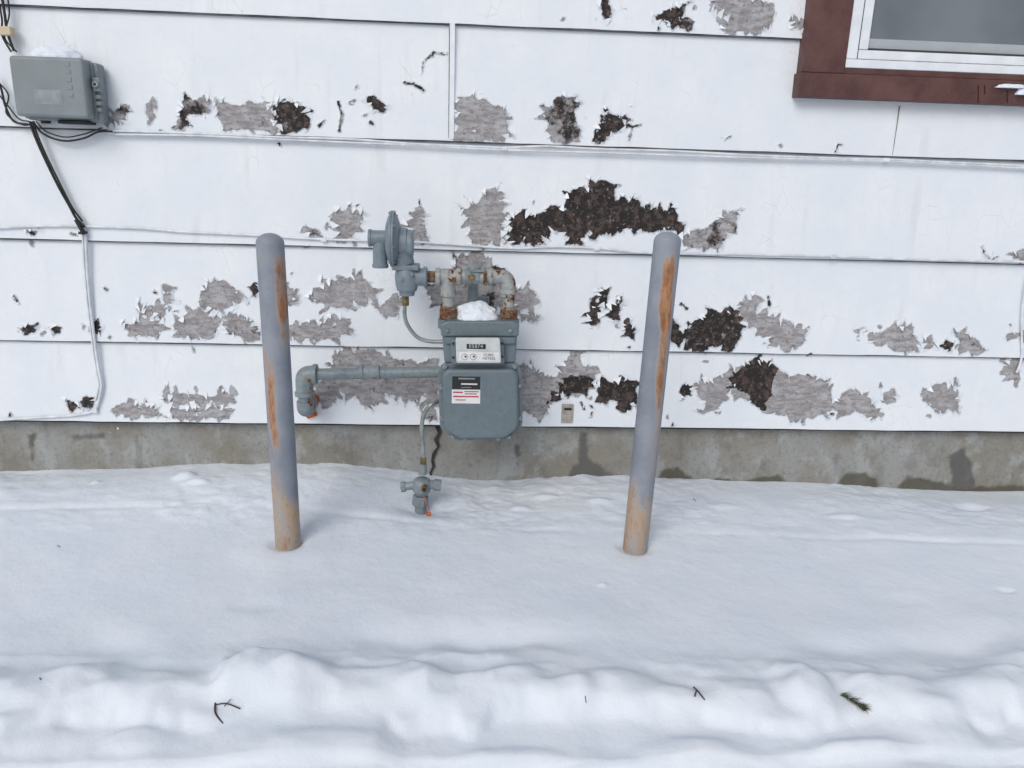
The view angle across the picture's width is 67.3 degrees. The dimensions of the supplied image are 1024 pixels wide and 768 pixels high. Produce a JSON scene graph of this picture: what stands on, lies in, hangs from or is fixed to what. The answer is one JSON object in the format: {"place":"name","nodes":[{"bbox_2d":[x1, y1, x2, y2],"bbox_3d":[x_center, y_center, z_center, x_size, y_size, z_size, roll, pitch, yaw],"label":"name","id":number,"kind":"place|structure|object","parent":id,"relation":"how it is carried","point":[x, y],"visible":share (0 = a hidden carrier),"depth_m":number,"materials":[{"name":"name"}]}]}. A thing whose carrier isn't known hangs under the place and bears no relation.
{"place":"outdoors","nodes":[
{"label":"outdoors","id":0,"kind":"place"},
{"bbox_2d":[367,210,427,305],"bbox_3d":[-0.307,-0.339,2.082,0.150,0.255,0.140,13,19,36],"label":"regulator","id":1,"kind":"object","parent":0,"point":[392,243],"visible":1,"depth_m":2.06,"materials":[{"name":"paint"}]},
{"bbox_2d":[428,271,434,282],"bbox_3d":[-0.222,-0.293,2.105,0.033,0.031,0.031,1,16,-3],"label":"close nipple","id":2,"kind":"object","parent":1,"relation":"attached to","point":[431,276],"visible":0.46,"depth_m":2.09,"materials":[{"name":"brown metal"}]},
{"bbox_2d":[468,273,473,280],"bbox_3d":[-0.111,-0.292,2.094,0.017,0.019,0.018,1,16,-3],"label":"valve plug","id":3,"kind":"object","parent":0,"point":[471,276],"visible":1,"depth_m":2.08,"materials":[{"name":"gold metal"}]},
{"bbox_2d":[467,344,485,348],"bbox_3d":[-0.097,-0.101,2.080,0.052,0.013,0.001,1,16,-3],"label":"index window","id":4,"kind":"structure","parent":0,"point":[483,345],"depth_m":2.08,"materials":[{"name":"black plastic"}]},
{"bbox_2d":[470,269,484,271],"bbox_3d":[-0.094,-0.308,2.093,0.042,0.008,0.012,1,16,-3],"label":"valve lever","id":5,"kind":"object","parent":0,"point":[479,270],"visible":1,"depth_m":2.09,"materials":[{"name":"grey metal"}]},
{"bbox_2d":[456,337,500,362],"bbox_3d":[-0.091,-0.092,2.092,0.125,0.072,0.015,1,16,-3],"label":"index cover","id":6,"kind":"object","parent":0,"point":[492,344],"visible":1,"depth_m":2.08,"materials":[{"name":"white plastic"}]},
{"bbox_2d":[459,352,498,361],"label":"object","id":7,"kind":"object","parent":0,"point":[481,356],"visible":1,"depth_m":2.09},
{"bbox_2d":[478,296,488,303],"bbox_3d":[-0.099,-0.251,2.294,0.062,0.021,0.018,1,16,-3],"label":"bracket plate","id":8,"kind":"object","parent":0,"point":[484,298],"visible":0.51,"depth_m":2.29,"materials":[{"name":"grey metal"}]},
{"bbox_2d":[489,268,492,284],"bbox_3d":[-0.059,-0.294,2.114,0.010,0.047,0.047,1,16,-3],"label":"elbow band","id":9,"kind":"object","parent":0,"point":[490,276],"visible":0.91,"depth_m":2.09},
{"bbox_2d":[0,463,1023,767],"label":"snow ground","id":10,"kind":"structure","parent":0,"point":[148,617],"depth_m":1.69,"materials":[{"name":"white snow"}]},
{"bbox_2d":[214,699,239,723],"bbox_3d":[-0.512,0.583,1.373,0.048,0.030,0.034,1,16,-3],"label":"twig","id":11,"kind":"object","parent":10,"relation":"on","point":[217,716],"visible":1,"depth_m":1.38,"materials":[{"name":"brown wood"}]},
{"bbox_2d":[256,233,300,550],"bbox_3d":[-0.577,0.156,1.935,0.072,1.056,0.065,1,16,-3],"label":"bollard","id":12,"kind":"object","parent":10,"relation":"on","point":[272,280],"visible":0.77,"depth_m":1.87,"materials":[{"name":"grey metal"}]},
{"bbox_2d":[400,399,441,515],"bbox_3d":[-0.250,0.269,2.240,0.147,0.455,0.079,-4,17,-20],"label":"service valve","id":13,"kind":"object","parent":10,"relation":"on","point":[422,486],"visible":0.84,"depth_m":2.23,"materials":[{"name":"grey metal"}]},
{"bbox_2d":[0,421,1023,491],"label":"foundation","id":14,"kind":"object","parent":10,"relation":"on","point":[969,461],"visible":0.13,"depth_m":2.49,"materials":[{"name":"concrete"}]},
{"bbox_2d":[430,426,440,475],"bbox_3d":[-0.244,0.213,2.453,0.038,0.197,0.001,1,16,-3],"label":"foundation crack","id":15,"kind":"object","parent":14,"relation":"in","point":[438,429],"visible":0.86,"depth_m":2.45,"materials":[{"name":"black concrete"}]},
{"bbox_2d":[4,420,1023,432],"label":"starter strip","id":16,"kind":"object","parent":14,"relation":"on","point":[521,426],"depth_m":2.43,"materials":[{"name":"grey metal"}]},
{"bbox_2d":[0,0,1023,431],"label":"siding","id":17,"kind":"object","parent":16,"relation":"on","point":[690,92],"visible":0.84,"depth_m":2.24,"materials":[{"name":"white paint"}]},
{"bbox_2d":[0,5,11,51],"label":"black cable","id":18,"kind":"object","parent":17,"relation":"attached to","point":[6,44],"visible":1,"depth_m":2.02,"materials":[{"name":"black rubber"}]},
{"bbox_2d":[0,26,15,36],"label":"cable connector","id":19,"kind":"object","parent":17,"relation":"attached to","point":[7,31],"visible":1,"depth_m":2.01,"materials":[{"name":"beige plastic"}]},
{"bbox_2d":[1,0,14,50],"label":"black cable","id":20,"kind":"object","parent":17,"relation":"attached to","point":[5,23],"visible":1,"depth_m":2.02,"materials":[{"name":"black rubber"}]},
{"bbox_2d":[4,0,16,51],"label":"black cable","id":21,"kind":"object","parent":17,"relation":"attached to","point":[8,21],"visible":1,"depth_m":2.02,"materials":[{"name":"black rubber"}]},
{"bbox_2d":[0,85,27,124],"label":"black cable","id":22,"kind":"object","parent":17,"relation":"attached to","point":[6,108],"visible":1,"depth_m":2.08,"materials":[{"name":"black rubber"}]},
{"bbox_2d":[0,95,27,121],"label":"black cable","id":23,"kind":"object","parent":17,"relation":"attached to","point":[14,113],"visible":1,"depth_m":2.08,"materials":[{"name":"black rubber"}]},
{"bbox_2d":[0,83,31,125],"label":"black cable","id":24,"kind":"object","parent":17,"relation":"attached to","point":[3,87],"visible":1,"depth_m":2.07,"materials":[{"name":"black rubber"}]},
{"bbox_2d":[0,234,102,420],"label":"cable run","id":25,"kind":"object","parent":17,"relation":"attached to","point":[94,342],"visible":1,"depth_m":2.28,"materials":[{"name":"white plastic"}]},
{"bbox_2d":[28,121,85,226],"bbox_3d":[-1.257,-0.577,2.128,0.119,0.282,0.007,1,16,-3],"label":"black cable","id":26,"kind":"object","parent":17,"relation":"attached to","point":[50,170],"visible":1,"depth_m":2.12,"materials":[{"name":"black rubber"}]},
{"bbox_2d":[31,121,82,221],"bbox_3d":[-1.255,-0.585,2.126,0.106,0.265,0.006,1,16,-3],"label":"black cable","id":27,"kind":"object","parent":17,"relation":"attached to","point":[56,176],"visible":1,"depth_m":2.12,"materials":[{"name":"black rubber"}]},
{"bbox_2d":[9,44,108,124],"bbox_3d":[-1.196,-0.794,2.040,0.211,0.198,0.083,1,16,-3],"label":"telephone utility box","id":28,"kind":"object","parent":17,"relation":"attached to","point":[61,84],"visible":1,"depth_m":2.01,"materials":[{"name":"plastic"}]},
{"bbox_2d":[36,121,101,137],"bbox_3d":[-1.207,-0.693,2.099,0.174,0.041,0.004,1,16,-3],"label":"black cable","id":29,"kind":"object","parent":17,"relation":"attached to","point":[68,136],"visible":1,"depth_m":2.10,"materials":[{"name":"black rubber"}]},
{"bbox_2d":[33,121,112,141],"bbox_3d":[-1.198,-0.688,2.101,0.209,0.052,0.005,1,16,-3],"label":"black cable","id":30,"kind":"object","parent":17,"relation":"attached to","point":[53,138],"visible":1,"depth_m":2.10,"materials":[{"name":"black rubber"}]},
{"bbox_2d":[81,234,99,400],"bbox_3d":[-1.236,-0.191,2.248,0.025,0.502,0.006,1,16,-3],"label":"cable run","id":31,"kind":"object","parent":17,"relation":"attached to","point":[89,320],"visible":1,"depth_m":2.25,"materials":[{"name":"white plastic"}]},
{"bbox_2d":[307,410,316,418],"bbox_3d":[-0.617,0.091,2.361,0.035,0.031,0.023,1,16,-3],"label":"foam","id":32,"kind":"object","parent":17,"relation":"attached to","point":[314,414],"visible":0.52,"depth_m":2.35,"materials":[{"name":"orange plastic"}]},
{"bbox_2d":[316,366,439,379],"bbox_3d":[-0.380,0.005,2.308,0.492,0.154,0.122,1,16,-3],"label":"house line","id":33,"kind":"object","parent":17,"relation":"attached to","point":[384,373],"visible":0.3,"depth_m":2.24,"materials":[{"name":"grey paint"}]},
{"bbox_2d":[295,366,313,393],"bbox_3d":[-0.601,-0.011,2.245,0.060,0.087,0.051,1,16,-3],"label":"elbow","id":34,"kind":"object","parent":33,"relation":"on","point":[303,383],"visible":0.82,"depth_m":2.23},
{"bbox_2d":[295,390,314,397],"bbox_3d":[-0.607,0.028,2.256,0.058,0.012,0.059,1,16,-3],"label":"elbow band","id":35,"kind":"object","parent":33,"relation":"attached to","point":[297,395],"visible":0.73,"depth_m":2.23,"materials":[{"name":"grey paint"}]},
{"bbox_2d":[296,396,317,416],"bbox_3d":[-0.610,0.069,2.288,0.050,0.051,0.090,1,16,-3],"label":"elbow","id":36,"kind":"object","parent":33,"relation":"on","point":[306,409],"visible":0.77,"depth_m":2.25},
{"bbox_2d":[298,397,311,402],"bbox_3d":[-0.608,0.048,2.261,0.041,0.043,0.041,1,16,-3],"label":"nipple","id":37,"kind":"object","parent":36,"relation":"on","point":[304,400],"visible":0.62,"depth_m":2.24,"materials":[{"name":"grey paint"}]},
{"bbox_2d":[311,364,318,384],"bbox_3d":[-0.574,-0.028,2.242,0.012,0.060,0.060,1,16,-3],"label":"elbow band","id":38,"kind":"object","parent":33,"relation":"attached to","point":[314,380],"visible":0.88,"depth_m":2.22,"materials":[{"name":"grey paint"}]},
{"bbox_2d":[359,365,363,379],"bbox_3d":[-0.438,-0.035,2.248,0.014,0.045,0.044,1,16,-3],"label":"coupling","id":39,"kind":"object","parent":33,"relation":"attached to","point":[361,372],"visible":0.84,"depth_m":2.23,"materials":[{"name":"grey paint"}]},
{"bbox_2d":[363,365,376,378],"bbox_3d":[-0.414,-0.035,2.249,0.039,0.042,0.040,1,16,-3],"label":"coupling","id":40,"kind":"object","parent":33,"relation":"on","point":[369,371],"visible":0.86,"depth_m":2.23,"materials":[{"name":"grey paint"}]},
{"bbox_2d":[376,365,379,379],"bbox_3d":[-0.391,-0.035,2.251,0.013,0.045,0.044,1,16,-3],"label":"coupling","id":41,"kind":"object","parent":33,"relation":"attached to","point":[377,372],"visible":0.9,"depth_m":2.23,"materials":[{"name":"grey paint"}]},
{"bbox_2d":[0,4,800,39],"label":"lap gap","id":42,"kind":"object","parent":17,"relation":"attached to","point":[314,18],"visible":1,"depth_m":2.09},
{"bbox_2d":[448,24,449,137],"bbox_3d":[-0.175,-0.839,2.138,0.002,0.295,0.016,1,16,-3],"label":"joint gap","id":43,"kind":"object","parent":17,"relation":"attached to","point":[448,99],"visible":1,"depth_m":2.15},
{"bbox_2d":[449,23,454,138],"bbox_3d":[-0.167,-0.838,2.138,0.014,0.300,0.018,1,16,-3],"label":"joint strip","id":44,"kind":"object","parent":17,"relation":"attached to","point":[452,81],"visible":1,"depth_m":2.13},
{"bbox_2d":[467,284,478,302],"bbox_3d":[-0.112,-0.252,2.200,0.031,0.118,0.031,1,16,-3],"label":"bracket post","id":45,"kind":"object","parent":17,"relation":"attached to","point":[472,292],"visible":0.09,"depth_m":2.19,"materials":[{"name":"grey metal"}]},
{"bbox_2d":[501,146,507,150],"bbox_3d":[-0.021,-0.668,2.184,0.018,0.012,0.014,1,16,-3],"label":"cable clip","id":46,"kind":"object","parent":17,"relation":"attached to","point":[504,148],"visible":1,"depth_m":2.18,"materials":[{"name":"white plastic"}]},
{"bbox_2d":[111,133,1023,168],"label":"cable run","id":47,"kind":"object","parent":46,"relation":"attached to","point":[189,135],"visible":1,"depth_m":2.19,"materials":[{"name":"white plastic"}]},
{"bbox_2d":[0,126,1023,161],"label":"lap gap","id":48,"kind":"object","parent":17,"relation":"attached to","point":[596,146],"visible":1,"depth_m":2.21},
{"bbox_2d":[0,238,1023,264],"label":"lap gap","id":49,"kind":"object","parent":17,"relation":"attached to","point":[499,251],"visible":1,"depth_m":2.27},
{"bbox_2d":[0,340,1023,358],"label":"lap gap","id":50,"kind":"object","parent":17,"relation":"attached to","point":[516,349],"depth_m":2.35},
{"bbox_2d":[17,0,1023,429],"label":"paint flakes","id":51,"kind":"object","parent":17,"relation":"attached to","point":[489,256],"visible":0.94,"depth_m":2.28,"materials":[{"name":"white paint"}]},
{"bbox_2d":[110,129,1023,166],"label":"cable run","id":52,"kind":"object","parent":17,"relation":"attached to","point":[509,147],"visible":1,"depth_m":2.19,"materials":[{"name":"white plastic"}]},
{"bbox_2d":[561,404,573,422],"bbox_3d":[0.173,0.093,2.410,0.036,0.061,0.008,1,16,-3],"label":"vent tab","id":53,"kind":"object","parent":17,"relation":"attached to","point":[566,416],"visible":1,"depth_m":2.41,"materials":[{"name":"beige plastic"}]},
{"bbox_2d":[857,0,865,57],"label":"gasket","id":54,"kind":"object","parent":17,"relation":"attached to","point":[861,29],"visible":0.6,"depth_m":2.13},
{"bbox_2d":[892,106,899,154],"bbox_3d":[1.115,-0.737,2.240,0.002,0.138,0.015,1,16,-3],"label":"joint gap","id":55,"kind":"object","parent":17,"relation":"attached to","point":[896,126],"visible":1,"depth_m":2.23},
{"bbox_2d":[792,72,1023,106],"bbox_3d":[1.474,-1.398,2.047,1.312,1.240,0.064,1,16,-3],"label":"window sill","id":56,"kind":"structure","parent":17,"relation":"attached to","point":[810,85],"depth_m":2.17,"materials":[{"name":"brown wood"}]},
{"bbox_2d":[796,0,853,73],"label":"casing","id":57,"kind":"object","parent":56,"relation":"attached to","point":[823,46],"visible":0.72,"depth_m":2.12,"materials":[{"name":"brown wood"}]},
{"bbox_2d":[844,68,1023,80],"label":"sill ledge","id":58,"kind":"object","parent":56,"relation":"on","point":[933,74],"visible":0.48,"depth_m":2.17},
{"bbox_2d":[845,59,1023,74],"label":"frame bottom","id":59,"kind":"object","parent":58,"relation":"on","point":[933,67],"visible":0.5,"depth_m":2.17,"materials":[{"name":"white paint"}]},
{"bbox_2d":[846,0,864,58],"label":"frame","id":60,"kind":"object","parent":59,"relation":"on","point":[855,27],"visible":0.52,"depth_m":2.13,"materials":[{"name":"white paint"}]},
{"bbox_2d":[867,48,1023,56],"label":"glazing bead","id":61,"kind":"object","parent":59,"relation":"on","point":[947,52],"visible":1,"depth_m":2.17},
{"bbox_2d":[868,39,1023,54],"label":"sash","id":62,"kind":"object","parent":61,"relation":"on","point":[945,46],"visible":1,"depth_m":2.17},
{"bbox_2d":[870,0,1023,44],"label":"glass","id":63,"kind":"object","parent":56,"relation":"attached to","point":[985,21],"visible":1,"depth_m":2.15,"materials":[{"name":"grey glass"}]},
{"bbox_2d":[1016,292,1023,372],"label":"cable run","id":64,"kind":"object","parent":17,"relation":"attached to","point":[1021,335],"visible":1,"depth_m":2.41,"materials":[{"name":"white plastic"}]},
{"bbox_2d":[623,231,680,555],"bbox_3d":[0.345,0.164,1.989,0.090,1.099,0.065,1,16,-3],"label":"bollard","id":65,"kind":"object","parent":10,"relation":"on","point":[660,306],"visible":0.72,"depth_m":1.92,"materials":[{"name":"grey metal"}]},
{"bbox_2d":[693,686,704,699],"bbox_3d":[0.351,0.583,1.459,0.022,0.012,0.037,1,16,-3],"label":"twig","id":66,"kind":"object","parent":10,"relation":"on","point":[696,691],"visible":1,"depth_m":1.45,"materials":[{"name":"brown wood"}]},
{"bbox_2d":[840,691,872,712],"bbox_3d":[0.649,0.599,1.445,0.064,0.021,0.037,14,19,36],"label":"evergreen sprig","id":67,"kind":"object","parent":10,"relation":"on","point":[862,706],"visible":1,"depth_m":1.45,"materials":[{"name":"green plant"}]},
{"bbox_2d":[859,0,874,49],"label":"window frame","id":68,"kind":"object","parent":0,"point":[866,25],"visible":0.54,"depth_m":2.13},
{"bbox_2d":[857,50,1023,64],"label":"frame bottom step","id":69,"kind":"object","parent":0,"point":[939,57],"visible":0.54,"depth_m":2.17,"materials":[{"name":"white plastic"}]},
{"bbox_2d":[859,59,1023,65],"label":"gasket bottom","id":70,"kind":"object","parent":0,"point":[940,62],"visible":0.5,"depth_m":2.17,"materials":[{"name":"rubber"}]},
{"bbox_3d":[-0.091,0.035,2.226,0.220,0.210,0.088,1,16,-3],"label":"back pan","id":71,"kind":"object","parent":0,"visible":0},
{"bbox_2d":[442,336,516,362],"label":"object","id":72,"kind":"object","parent":71,"relation":"on","point":[510,353],"visible":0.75,"depth_m":2.13,"materials":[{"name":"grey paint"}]},
{"bbox_2d":[438,318,445,328],"bbox_3d":[-0.178,-0.169,2.142,0.056,0.026,0.056,1,16,-3],"label":"meter hub","id":73,"kind":"object","parent":72,"relation":"on","point":[440,321],"visible":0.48,"depth_m":2.12,"materials":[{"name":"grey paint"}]},
{"bbox_2d":[402,306,442,343],"bbox_3d":[-0.244,-0.168,2.133,0.118,0.112,0.011,1,16,-3],"label":"sense tube","id":74,"kind":"object","parent":73,"relation":"on","point":[409,328],"visible":0.91,"depth_m":2.13,"materials":[{"name":"grey metal"}]},
{"bbox_2d":[451,338,504,364],"bbox_3d":[-0.094,-0.091,2.115,0.149,0.074,0.030,1,16,-3],"label":"index housing","id":75,"kind":"object","parent":72,"relation":"attached to","point":[453,351],"visible":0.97,"depth_m":2.10,"materials":[{"name":"grey metal"}]},
{"bbox_2d":[445,337,515,343],"bbox_3d":[-0.087,-0.119,2.113,0.195,0.022,0.010,1,16,-3],"label":"top flange","id":76,"kind":"object","parent":75,"relation":"attached to","point":[508,340],"visible":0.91,"depth_m":2.11,"materials":[{"name":"grey paint"}]},
{"bbox_2d":[440,314,518,336],"bbox_3d":[-0.091,-0.164,2.155,0.215,0.048,0.107,1,16,-3],"label":"top casting","id":77,"kind":"object","parent":72,"relation":"on","point":[498,327],"visible":0.69,"depth_m":2.10,"materials":[{"name":"grey paint"}]},
{"bbox_2d":[439,309,456,319],"bbox_3d":[-0.177,-0.195,2.135,0.047,0.026,0.047,1,16,-3],"label":"union nut","id":78,"kind":"object","parent":77,"relation":"on","point":[447,315],"visible":0.86,"depth_m":2.12,"materials":[{"name":"brown metal"}]},
{"bbox_2d":[440,306,455,310],"bbox_3d":[-0.177,-0.210,2.131,0.043,0.009,0.043,1,16,-3],"label":"union ring","id":79,"kind":"object","parent":78,"relation":"on","point":[448,308],"visible":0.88,"depth_m":2.11,"materials":[{"name":"brown metal"}]},
{"bbox_2d":[442,297,453,306],"bbox_3d":[-0.176,-0.226,2.126,0.032,0.044,0.032,1,16,-3],"label":"nipple","id":80,"kind":"object","parent":79,"relation":"on","point":[447,301],"visible":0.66,"depth_m":2.11,"materials":[{"name":"grey metal"}]},
{"bbox_2d":[440,292,455,296],"bbox_3d":[-0.176,-0.248,2.120,0.042,0.013,0.042,1,16,-3],"label":"coupling","id":81,"kind":"object","parent":80,"relation":"on","point":[442,294],"visible":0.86,"depth_m":2.10,"materials":[{"name":"grey metal"}]},
{"bbox_2d":[441,269,454,292],"bbox_3d":[-0.175,-0.281,2.111,0.040,0.066,0.040,1,16,-3],"label":"tee leg","id":82,"kind":"object","parent":81,"relation":"on","point":[447,285],"visible":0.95,"depth_m":2.10,"materials":[{"name":"grey metal"}]},
{"bbox_2d":[440,269,455,283],"bbox_3d":[-0.174,-0.293,2.107,0.059,0.040,0.040,1,16,-3],"label":"tee body","id":83,"kind":"object","parent":82,"relation":"on","point":[444,277],"visible":0.52,"depth_m":2.09,"materials":[{"name":"grey metal"}]},
{"bbox_2d":[435,268,439,285],"bbox_3d":[-0.203,-0.293,2.106,0.013,0.049,0.049,1,16,-3],"label":"tee band","id":84,"kind":"object","parent":83,"relation":"attached to","point":[437,276],"visible":0.88,"depth_m":2.08,"materials":[{"name":"grey metal"}]},
{"bbox_2d":[456,268,460,285],"bbox_3d":[-0.146,-0.294,2.109,0.013,0.049,0.049,1,16,-3],"label":"tee band","id":85,"kind":"object","parent":83,"relation":"attached to","point":[458,276],"visible":0.95,"depth_m":2.09,"materials":[{"name":"grey metal"}]},
{"bbox_2d":[456,300,497,320],"bbox_3d":[-0.094,-0.205,2.141,0.124,0.051,0.090,1,16,-3],"label":"snow cap","id":86,"kind":"object","parent":77,"relation":"on","point":[477,310],"visible":0.97,"depth_m":2.11,"materials":[{"name":"white snow"}]},
{"bbox_2d":[500,309,517,319],"bbox_3d":[-0.009,-0.195,2.144,0.048,0.026,0.048,1,16,-3],"label":"union nut","id":87,"kind":"object","parent":77,"relation":"on","point":[508,315],"visible":0.86,"depth_m":2.12,"materials":[{"name":"brown metal"}]},
{"bbox_2d":[501,306,516,310],"bbox_3d":[-0.009,-0.211,2.140,0.043,0.009,0.043,1,16,-3],"label":"union ring","id":88,"kind":"object","parent":87,"relation":"on","point":[509,308],"visible":0.87,"depth_m":2.12,"materials":[{"name":"metal"}]},
{"bbox_2d":[503,297,514,306],"bbox_3d":[-0.009,-0.227,2.135,0.032,0.044,0.032,1,16,-3],"label":"nipple","id":89,"kind":"object","parent":88,"relation":"on","point":[508,302],"visible":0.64,"depth_m":2.12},
{"bbox_2d":[501,294,516,297],"bbox_3d":[-0.009,-0.248,2.129,0.043,0.014,0.043,1,16,-3],"label":"coupling","id":90,"kind":"object","parent":89,"relation":"on","point":[508,296],"visible":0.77,"depth_m":2.11,"materials":[{"name":"grey metal"}]},
{"bbox_2d":[487,269,515,289],"bbox_3d":[-0.030,-0.280,2.119,0.083,0.072,0.041,1,16,-3],"label":"elbow","id":91,"kind":"object","parent":90,"relation":"on","point":[505,279],"visible":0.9,"depth_m":2.10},
{"bbox_2d":[465,269,479,283],"bbox_3d":[-0.109,-0.295,2.111,0.041,0.040,0.040,1,16,-3],"label":"valve hex","id":92,"kind":"object","parent":91,"relation":"attached to","point":[476,280],"visible":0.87,"depth_m":2.09,"materials":[{"name":"grey metal"}]},
{"bbox_2d":[461,270,482,283],"bbox_3d":[-0.107,-0.294,2.111,0.071,0.035,0.035,1,16,-3],"label":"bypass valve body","id":93,"kind":"object","parent":92,"relation":"attached to","point":[463,276],"visible":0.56,"depth_m":2.10,"materials":[{"name":"grey metal"}]},
{"bbox_2d":[467,263,480,272],"bbox_3d":[-0.104,-0.314,2.104,0.038,0.034,0.038,1,16,-3],"label":"valve head","id":94,"kind":"object","parent":93,"relation":"attached to","point":[473,266],"visible":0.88,"depth_m":2.09},
{"bbox_2d":[483,268,486,284],"bbox_3d":[-0.074,-0.294,2.113,0.010,0.047,0.047,1,16,-3],"label":"valve band","id":95,"kind":"object","parent":93,"relation":"attached to","point":[485,278],"visible":0.98,"depth_m":2.09,"materials":[{"name":"brown metal"}]},
{"bbox_2d":[500,288,517,294],"bbox_3d":[-0.009,-0.257,2.127,0.050,0.013,0.050,1,16,-3],"label":"elbow band","id":96,"kind":"object","parent":91,"relation":"attached to","point":[509,292],"visible":0.85,"depth_m":2.11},
{"bbox_3d":[-0.543,-0.417,2.224,0.018,0.012,0.014,1,16,-3],"label":"cable clip","id":97,"kind":"object","parent":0,"visible":0},
{"bbox_2d":[0,225,1023,262],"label":"cable run","id":98,"kind":"object","parent":97,"relation":"attached to","point":[468,245],"visible":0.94,"depth_m":2.26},
{"bbox_2d":[74,219,85,234],"bbox_3d":[-1.216,-0.442,2.167,0.029,0.045,0.014,1,16,-3],"label":"cable splice","id":99,"kind":"object","parent":98,"relation":"attached to","point":[80,227],"visible":1,"depth_m":2.16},
{"bbox_3d":[-0.133,0.156,2.192,0.016,0.016,0.006,1,16,-3],"label":"bolt washer","id":100,"kind":"object","parent":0,"visible":0},
{"bbox_2d":[442,368,518,437],"bbox_3d":[-0.087,0.055,2.155,0.216,0.206,0.024,1,16,-3],"label":"gas meter","id":101,"kind":"object","parent":100,"relation":"on","point":[494,413],"visible":1,"depth_m":2.15,"materials":[{"name":"grey paint"}]},
{"bbox_2d":[452,390,479,403],"bbox_3d":[-0.128,0.035,2.134,0.079,0.040,0.001,1,16,-3],"label":"white label","id":102,"kind":"object","parent":101,"relation":"attached to","point":[471,400],"visible":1,"depth_m":2.13,"materials":[{"name":"white paper"}]},
{"bbox_2d":[452,376,479,388],"bbox_3d":[-0.126,-0.003,2.123,0.077,0.036,0.001,1,16,-3],"label":"black label","id":103,"kind":"object","parent":101,"relation":"attached to","point":[456,382],"visible":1,"depth_m":2.12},
{"bbox_2d":[461,383,476,384],"bbox_3d":[-0.118,0.000,2.124,0.045,0.004,0.001,1,16,-3],"label":"label mark","id":104,"kind":"object","parent":101,"relation":"attached to","point":[468,383],"visible":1,"depth_m":2.12,"materials":[{"name":"white paper"}]},
{"bbox_2d":[438,362,521,439],"bbox_3d":[-0.089,0.049,2.175,0.240,0.229,0.019,1,16,-3],"label":"flange","id":105,"kind":"object","parent":101,"relation":"attached to","point":[441,370],"visible":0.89,"depth_m":2.15,"materials":[{"name":"grey paint"}]}
]}

